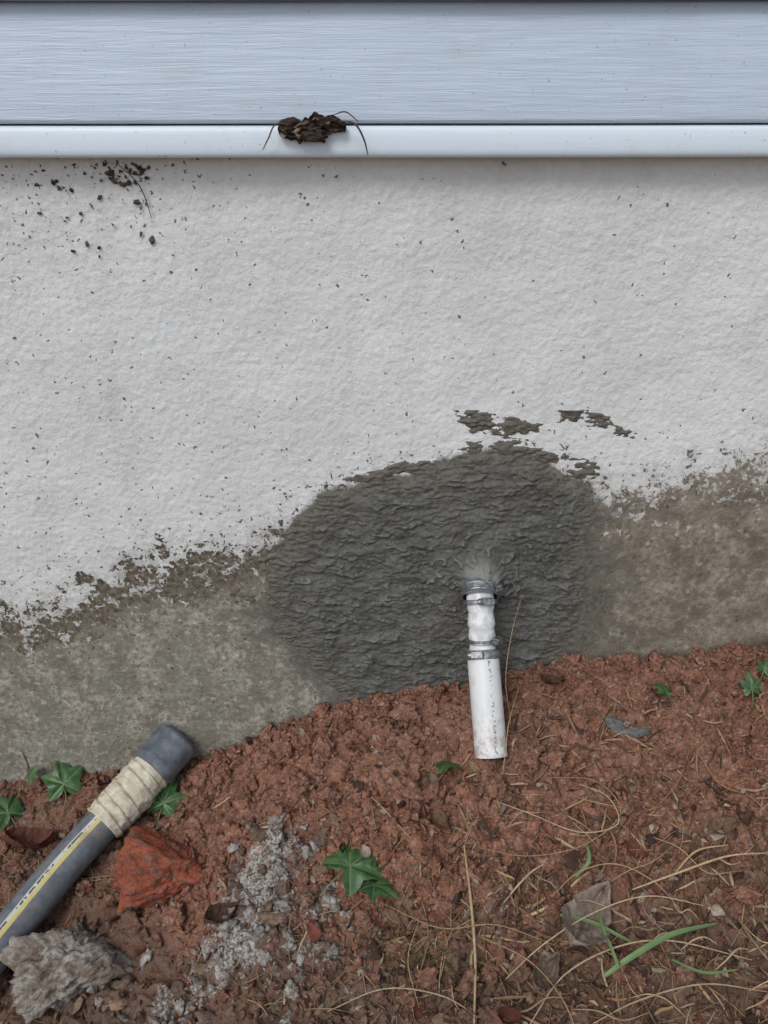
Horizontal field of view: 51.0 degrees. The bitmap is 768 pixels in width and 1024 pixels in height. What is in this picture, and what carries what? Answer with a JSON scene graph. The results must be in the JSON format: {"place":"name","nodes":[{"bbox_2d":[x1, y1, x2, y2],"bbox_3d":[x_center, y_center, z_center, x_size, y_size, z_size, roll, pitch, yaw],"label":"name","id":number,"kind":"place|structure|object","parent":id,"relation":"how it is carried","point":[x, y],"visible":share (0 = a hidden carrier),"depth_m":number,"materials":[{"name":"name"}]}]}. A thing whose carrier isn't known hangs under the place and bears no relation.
{"place":"outdoors","nodes":[
{"label":"outdoors","id":0,"kind":"place"},
{"bbox_2d":[0,641,767,1023],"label":"ground","id":1,"kind":"structure","parent":0,"point":[150,933],"depth_m":1.06,"materials":[{"name":"red soil"}]},
{"bbox_2d":[0,794,24,830],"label":"ivy leaf","id":2,"kind":"object","parent":1,"relation":"on","point":[10,807],"visible":0.99,"depth_m":1.26,"materials":[{"name":"green plant"}]},
{"bbox_2d":[4,826,55,848],"bbox_3d":[-0.531,0.490,1.208,0.072,0.037,0.044,0,25,0],"label":"dead leaf","id":3,"kind":"object","parent":1,"relation":"on","point":[26,837],"visible":1,"depth_m":1.22,"materials":[{"name":"brown plant"}]},
{"bbox_2d":[26,767,38,791],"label":"ivy leaf","id":4,"kind":"object","parent":1,"relation":"on","point":[32,776],"visible":1,"depth_m":1.28,"materials":[{"name":"green plant"}]},
{"bbox_2d":[40,760,82,802],"bbox_3d":[-0.510,0.433,1.281,0.068,0.059,0.059,8,26,16],"label":"ivy leaf","id":5,"kind":"object","parent":1,"relation":"on","point":[61,778],"visible":1,"depth_m":1.27,"materials":[{"name":"green plant"}]},
{"bbox_2d":[0,922,134,1023],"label":"concrete rubble","id":6,"kind":"object","parent":1,"relation":"on","point":[54,968],"visible":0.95,"depth_m":1.02,"materials":[{"name":"grey concrete"}]},
{"bbox_2d":[0,724,194,974],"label":"wrapped drain hose","id":7,"kind":"object","parent":1,"relation":"on","point":[125,799],"visible":0.99,"depth_m":1.16,"materials":[{"name":"grey rubber"}]},
{"bbox_2d":[112,826,205,912],"bbox_3d":[-0.311,0.493,1.140,0.148,0.096,0.119,-11,27,-22],"label":"brick chunk","id":8,"kind":"object","parent":1,"relation":"on","point":[151,867],"visible":0.94,"depth_m":1.10,"materials":[{"name":"brick"}]},
{"bbox_2d":[147,777,184,827],"bbox_3d":[-0.335,0.446,1.235,0.059,0.049,0.056,-13,28,-26],"label":"ivy leaf","id":9,"kind":"object","parent":1,"relation":"on","point":[167,796],"visible":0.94,"depth_m":1.23,"materials":[{"name":"green plant"}]},
{"bbox_2d":[80,812,390,1023],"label":"concrete crumbs","id":10,"kind":"object","parent":1,"relation":"on","point":[246,912],"visible":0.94,"depth_m":1.03,"materials":[{"name":"grey concrete"}]},
{"bbox_2d":[204,901,237,924],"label":"dead leaf","id":11,"kind":"object","parent":10,"relation":"on","point":[215,913],"visible":1,"depth_m":1.05,"materials":[{"name":"brown plant"}]},
{"bbox_2d":[321,843,384,895],"bbox_3d":[-0.037,0.462,1.056,0.088,0.025,0.088,0,25,0],"label":"ivy leaf","id":12,"kind":"object","parent":10,"relation":"on","point":[358,870],"visible":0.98,"depth_m":1.04,"materials":[{"name":"green plant"}]},
{"bbox_2d":[358,878,397,903],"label":"ivy leaf","id":13,"kind":"object","parent":1,"relation":"on","point":[373,889],"visible":0.99,"depth_m":1.02,"materials":[{"name":"green plant"}]},
{"bbox_2d":[0,123,767,783],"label":"foundation wall","id":14,"kind":"structure","parent":1,"relation":"on","point":[262,357],"depth_m":1.03,"materials":[{"name":"paint"}]},
{"bbox_2d":[1,160,174,257],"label":"wall dirt flecks","id":15,"kind":"structure","parent":14,"relation":"attached to","point":[110,172],"depth_m":0.93,"materials":[{"name":"brown soil"}]},
{"bbox_2d":[0,0,767,123],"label":"siding course","id":16,"kind":"object","parent":14,"relation":"on","point":[366,61],"visible":0.99,"depth_m":0.85,"materials":[{"name":"plastic"}]},
{"bbox_2d":[0,0,169,0],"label":"siding course","id":17,"kind":"object","parent":16,"relation":"on","point":[84,0],"visible":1,"depth_m":0.83,"materials":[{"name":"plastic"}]},
{"bbox_2d":[0,124,767,157],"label":"siding starter lip","id":18,"kind":"object","parent":14,"relation":"attached to","point":[382,141],"visible":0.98,"depth_m":0.88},
{"bbox_2d":[262,111,367,154],"bbox_3d":[-0.075,-0.408,0.867,0.116,0.043,0.019,0,25,0],"label":"clump","id":19,"kind":"object","parent":18,"relation":"on","point":[315,127],"visible":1,"depth_m":0.86,"materials":[{"name":"brown soil"}]},
{"bbox_2d":[234,410,638,704],"bbox_3d":[0.059,0.111,1.135,0.605,0.519,0.048,0,25,0],"label":"mortar patch","id":20,"kind":"object","parent":14,"relation":"attached to","point":[367,582],"visible":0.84,"depth_m":1.13,"materials":[{"name":"grey concrete"}]},
{"bbox_2d":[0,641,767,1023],"bbox_3d":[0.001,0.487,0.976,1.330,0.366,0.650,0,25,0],"label":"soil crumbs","id":21,"kind":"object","parent":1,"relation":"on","point":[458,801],"visible":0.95,"depth_m":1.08,"materials":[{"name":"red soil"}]},
{"bbox_2d":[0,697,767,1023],"bbox_3d":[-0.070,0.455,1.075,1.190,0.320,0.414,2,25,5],"label":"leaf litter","id":22,"kind":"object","parent":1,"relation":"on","point":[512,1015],"visible":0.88,"depth_m":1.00,"materials":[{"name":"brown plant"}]},
{"bbox_2d":[0,693,767,1023],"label":"pine straw","id":23,"kind":"object","parent":1,"relation":"on","point":[524,859],"visible":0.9,"depth_m":0.99,"materials":[{"name":"brown plant"}]},
{"bbox_2d":[2,690,767,1023],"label":"dry grass stems","id":24,"kind":"object","parent":1,"relation":"on","point":[472,926],"visible":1,"depth_m":0.95,"materials":[{"name":"beige plant"}]},
{"bbox_2d":[4,679,767,1023],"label":"twigs","id":25,"kind":"object","parent":1,"relation":"on","point":[652,1013],"visible":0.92,"depth_m":1.00,"materials":[{"name":"wood"}]},
{"bbox_2d":[429,807,448,829],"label":"dead leaf","id":26,"kind":"object","parent":1,"relation":"on","point":[438,816],"visible":1,"depth_m":1.06,"materials":[{"name":"brown plant"}]},
{"bbox_2d":[431,761,459,773],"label":"ivy leaf","id":27,"kind":"object","parent":1,"relation":"on","point":[443,766],"visible":1,"depth_m":1.09,"materials":[{"name":"green plant"}]},
{"bbox_2d":[460,578,507,758],"bbox_3d":[0.137,0.206,1.127,0.062,0.231,0.197,0,25,0],"label":"discharge pipe","id":28,"kind":"object","parent":1,"relation":"on","point":[479,597],"visible":0.98,"depth_m":1.10,"materials":[{"name":"white plastic"}]},
{"bbox_2d":[532,951,559,992],"bbox_3d":[0.184,0.526,0.917,0.028,0.028,0.056,9,27,19],"label":"dead leaf","id":29,"kind":"object","parent":1,"relation":"on","point":[548,967],"visible":1,"depth_m":0.92,"materials":[{"name":"brown plant"}]},
{"bbox_2d":[540,674,564,682],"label":"dead leaf","id":30,"kind":"object","parent":1,"relation":"on","point":[549,678],"visible":1,"depth_m":1.17,"materials":[{"name":"brown plant"}]},
{"bbox_2d":[575,840,590,876],"bbox_3d":[0.250,0.432,0.999,0.014,0.025,0.039,13,28,25],"label":"grass blade","id":31,"kind":"object","parent":1,"relation":"on","point":[587,863],"depth_m":0.99,"materials":[{"name":"green plant"}]},
{"bbox_2d":[561,880,610,946],"bbox_3d":[0.239,0.476,0.943,0.071,0.050,0.098,0,25,0],"label":"dead leaf","id":32,"kind":"object","parent":1,"relation":"on","point":[581,933],"visible":0.98,"depth_m":0.96,"materials":[{"name":"beige plant"}]},
{"bbox_2d":[560,914,634,944],"bbox_3d":[0.252,0.488,0.942,0.094,0.016,0.007,11,27,22],"label":"grass blade","id":33,"kind":"object","parent":1,"relation":"on","point":[589,921],"depth_m":0.94,"materials":[{"name":"green plant"}]},
{"bbox_2d":[598,906,617,970],"bbox_3d":[0.258,0.498,0.934,0.009,0.031,0.074,-4,25,-9],"label":"grass blade","id":34,"kind":"object","parent":1,"relation":"on","point":[608,941],"depth_m":0.93,"materials":[{"name":"green plant"}]},
{"bbox_2d":[605,716,650,738],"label":"dead leaf","id":35,"kind":"object","parent":1,"relation":"on","point":[614,724],"visible":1,"depth_m":1.09,"materials":[{"name":"grey plant"}]},
{"bbox_2d":[604,923,717,976],"bbox_3d":[0.319,0.500,0.923,0.144,0.038,0.008,-8,26,-16],"label":"grass blade","id":36,"kind":"object","parent":1,"relation":"on","point":[642,950],"depth_m":0.92,"materials":[{"name":"green plant"}]},
{"bbox_2d":[651,682,671,697],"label":"ivy leaf","id":37,"kind":"object","parent":1,"relation":"on","point":[662,688],"visible":1,"depth_m":1.12,"materials":[{"name":"green plant"}]},
{"bbox_2d":[672,959,738,973],"bbox_3d":[0.362,0.514,0.903,0.072,0.006,0.015,5,25,10],"label":"grass blade","id":38,"kind":"object","parent":1,"relation":"on","point":[704,972],"depth_m":0.90,"materials":[{"name":"green plant"}]},
{"bbox_2d":[708,817,737,834],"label":"dead leaf","id":39,"kind":"object","parent":1,"relation":"on","point":[730,823],"visible":1,"depth_m":1.01,"materials":[{"name":"brown plant"}]},
{"bbox_2d":[738,671,760,707],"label":"ivy leaf","id":40,"kind":"object","parent":1,"relation":"on","point":[751,685],"visible":1,"depth_m":1.11,"materials":[{"name":"green plant"}]},
{"bbox_2d":[757,659,767,680],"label":"ivy leaf","id":41,"kind":"object","parent":1,"relation":"on","point":[763,666],"visible":0.99,"depth_m":1.13,"materials":[{"name":"green plant"}]},
{"bbox_2d":[505,597,521,730],"bbox_3d":[0.175,0.246,1.124,0.014,0.208,0.153,5,25,10],"label":"dry vine","id":42,"kind":"object","parent":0,"point":[506,667],"visible":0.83,"depth_m":1.12,"materials":[{"name":"brown plant"}]}
]}

